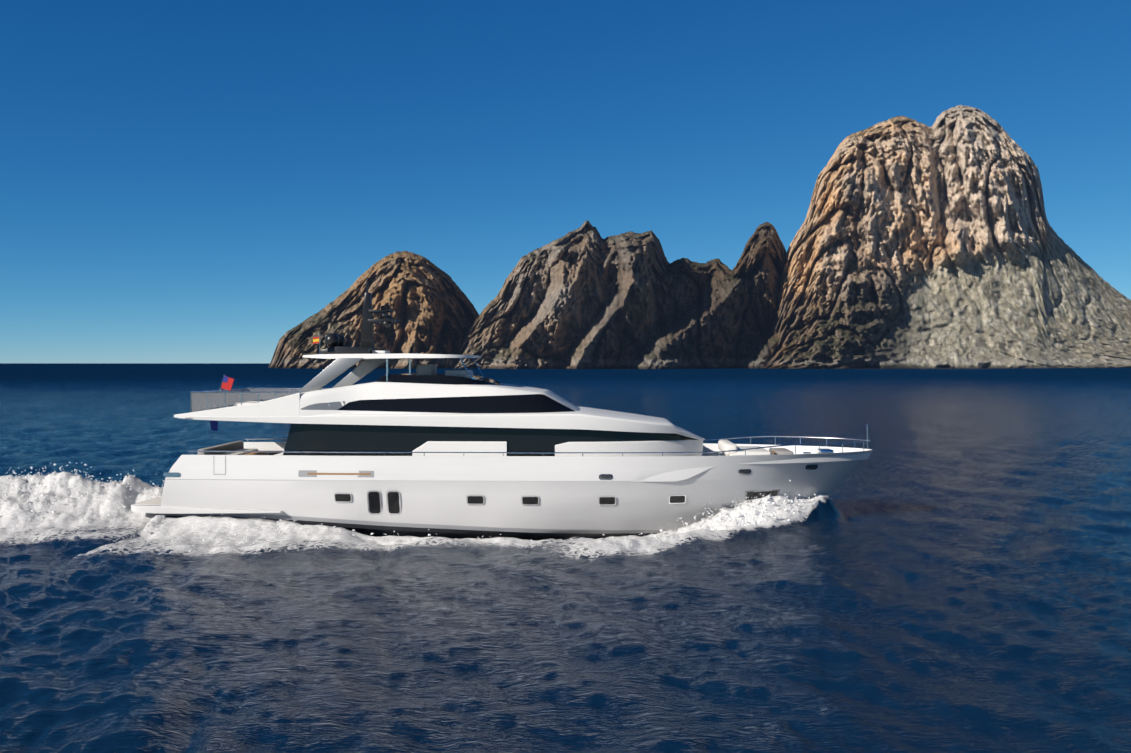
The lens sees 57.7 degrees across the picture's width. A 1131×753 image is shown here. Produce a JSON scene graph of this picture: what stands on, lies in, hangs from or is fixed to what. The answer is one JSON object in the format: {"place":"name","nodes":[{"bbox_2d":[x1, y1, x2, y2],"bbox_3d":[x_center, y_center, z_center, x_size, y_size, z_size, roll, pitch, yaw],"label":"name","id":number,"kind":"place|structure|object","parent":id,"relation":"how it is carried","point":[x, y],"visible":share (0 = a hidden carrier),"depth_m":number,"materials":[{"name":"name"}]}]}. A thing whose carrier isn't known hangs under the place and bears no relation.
{"place":"outdoors","nodes":[
{"label":"outdoors","id":0,"kind":"place"},
{"bbox_2d":[0,363,1130,752],"bbox_3d":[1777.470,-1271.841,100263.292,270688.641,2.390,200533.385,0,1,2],"label":"sea water","id":1,"kind":"structure","parent":0,"point":[946,567],"depth_m":26.30,"materials":[{"name":"blue liquid"}]},
{"bbox_2d":[268,251,478,368],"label":"rock formation","id":2,"kind":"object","parent":1,"relation":"on","point":[433,309],"depth_m":1259.51,"materials":[{"name":"brown stone"}]},
{"bbox_2d":[0,462,831,551],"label":"wake spray","id":3,"kind":"object","parent":1,"relation":"on","point":[725,525],"visible":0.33,"depth_m":37.40,"materials":[{"name":"white liquid"}]},
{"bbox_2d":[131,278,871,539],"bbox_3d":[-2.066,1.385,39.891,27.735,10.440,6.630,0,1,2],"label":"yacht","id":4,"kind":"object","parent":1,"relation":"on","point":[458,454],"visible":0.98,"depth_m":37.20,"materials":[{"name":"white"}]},
{"bbox_2d":[0,0,1130,362],"label":"sky","id":5,"kind":"structure","parent":0,"point":[182,181],"materials":[{"name":"blue"}]},
{"bbox_2d":[453,220,793,368],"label":"rock formation","id":6,"kind":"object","parent":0,"point":[585,295],"depth_m":1212.79,"materials":[{"name":"stone"}]},
{"bbox_2d":[764,105,1130,368],"bbox_3d":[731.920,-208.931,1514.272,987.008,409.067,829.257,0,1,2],"label":"rock formation","id":7,"kind":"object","parent":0,"point":[940,243],"depth_m":1363.61,"materials":[{"name":"beige stone"}]}
]}

